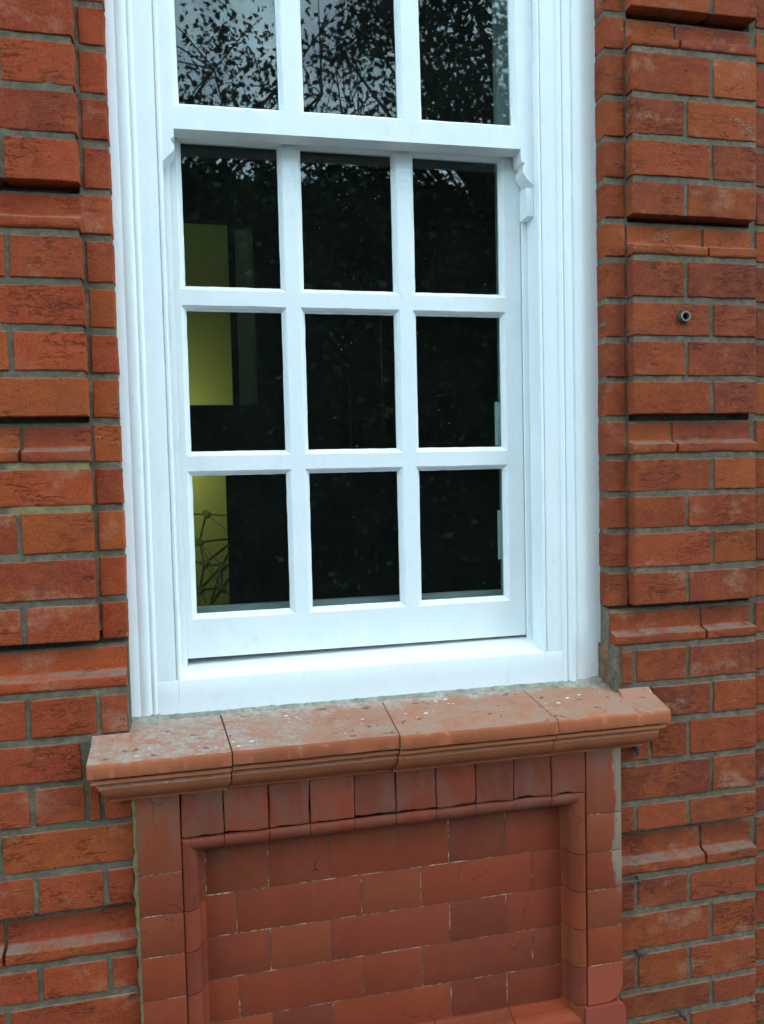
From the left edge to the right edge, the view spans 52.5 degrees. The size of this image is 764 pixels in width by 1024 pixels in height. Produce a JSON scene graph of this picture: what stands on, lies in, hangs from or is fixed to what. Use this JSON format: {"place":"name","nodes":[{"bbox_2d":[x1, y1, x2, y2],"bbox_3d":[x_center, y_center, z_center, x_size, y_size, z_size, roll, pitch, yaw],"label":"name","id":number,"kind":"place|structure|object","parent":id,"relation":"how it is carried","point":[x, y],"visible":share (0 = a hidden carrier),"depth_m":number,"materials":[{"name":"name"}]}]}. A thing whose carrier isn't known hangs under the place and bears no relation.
{"place":"outdoors","nodes":[
{"label":"outdoors","id":0,"kind":"place"},
{"bbox_2d":[174,0,494,209],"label":"room ceiling","id":1,"kind":"structure","parent":0,"point":[226,54],"depth_m":3.74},
{"bbox_2d":[302,201,500,597],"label":"room wall","id":2,"kind":"structure","parent":0,"point":[457,359],"depth_m":5.68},
{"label":"room floor","id":3,"kind":"structure","parent":0,"visible":0},
{"bbox_2d":[183,223,232,605],"bbox_3d":[-1.263,0.255,2.444,1.820,2.360,0.050,-2,3,-12],"label":"partition","id":4,"kind":"object","parent":3,"relation":"on","point":[208,333],"depth_m":2.54,"materials":[{"name":"yellow paint"}]},
{"bbox_2d":[193,510,229,605],"bbox_3d":[-0.568,0.161,2.564,0.231,0.340,0.002,-2,3,-12],"label":"network motif","id":5,"kind":"object","parent":4,"relation":"attached to","point":[203,562],"visible":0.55,"depth_m":2.56,"materials":[{"name":"black paint"}]},
{"bbox_2d":[181,161,342,603],"bbox_3d":[-0.753,0.237,2.168,1.300,2.400,0.045,-2,3,-12],"label":"black partition","id":6,"kind":"object","parent":3,"relation":"on","point":[240,202],"visible":0.45,"depth_m":2.23,"materials":[{"name":"paint"}]},
{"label":"pavement","id":7,"kind":"structure","parent":0,"visible":0},
{"bbox_2d":[0,0,763,1023],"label":"brick wall","id":8,"kind":"structure","parent":7,"relation":"on","point":[680,190],"depth_m":1.47,"materials":[{"name":"red brick"}]},
{"bbox_2d":[104,0,600,719],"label":"sash window","id":9,"kind":"structure","parent":8,"relation":"attached to","point":[538,620],"depth_m":1.47,"materials":[{"name":"white paint"}]},
{"bbox_2d":[197,0,509,612],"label":"secondary glazing","id":10,"kind":"structure","parent":9,"relation":"attached to","point":[500,67],"depth_m":1.57,"materials":[{"name":"grey metal"}]},
{"bbox_2d":[86,642,670,801],"bbox_3d":[0.020,0.370,1.403,1.029,0.190,0.145,-2,3,-12],"label":"window sill","id":11,"kind":"structure","parent":8,"relation":"attached to","point":[153,755],"depth_m":1.36,"materials":[{"name":"stone"}]},
{"bbox_2d":[135,748,625,1023],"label":"apron panel","id":12,"kind":"object","parent":8,"relation":"attached to","point":[485,893],"visible":0.99,"depth_m":1.43,"materials":[{"name":"red brick"}]},
{"bbox_2d":[629,875,641,883],"bbox_3d":[0.497,0.717,1.512,0.019,0.010,0.041,1,3,36],"label":"bent nail","id":13,"kind":"object","parent":8,"relation":"attached to","point":[638,880],"visible":1,"depth_m":1.50,"materials":[{"name":"metal"}]},
{"bbox_2d":[633,746,639,755],"bbox_3d":[0.492,0.463,1.505,0.010,0.016,0.026,-2,3,-12],"label":"sill clamp","id":14,"kind":"object","parent":8,"relation":"attached to","point":[636,749],"visible":0.88,"depth_m":1.50,"materials":[{"name":"metal"}]},
{"bbox_2d":[635,949,649,956],"bbox_3d":[0.511,0.866,1.528,0.025,0.010,0.027,-2,3,-12],"label":"iron stub","id":15,"kind":"object","parent":8,"relation":"attached to","point":[638,953],"visible":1,"depth_m":1.52,"materials":[{"name":"grey metal"}]},
{"bbox_2d":[675,1007,686,1020],"bbox_3d":[0.593,1.004,1.549,0.030,0.021,0.014,1,4,44],"label":"hook eye","id":16,"kind":"object","parent":8,"relation":"attached to","point":[681,1013],"visible":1,"depth_m":1.54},
{"bbox_2d":[676,310,690,323],"bbox_3d":[0.578,-0.375,1.492,0.029,0.029,0.022,-2,3,-12],"label":"pipe stub","id":17,"kind":"object","parent":8,"relation":"attached to","point":[684,316],"visible":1,"depth_m":1.49,"materials":[{"name":"metal"}]}
]}

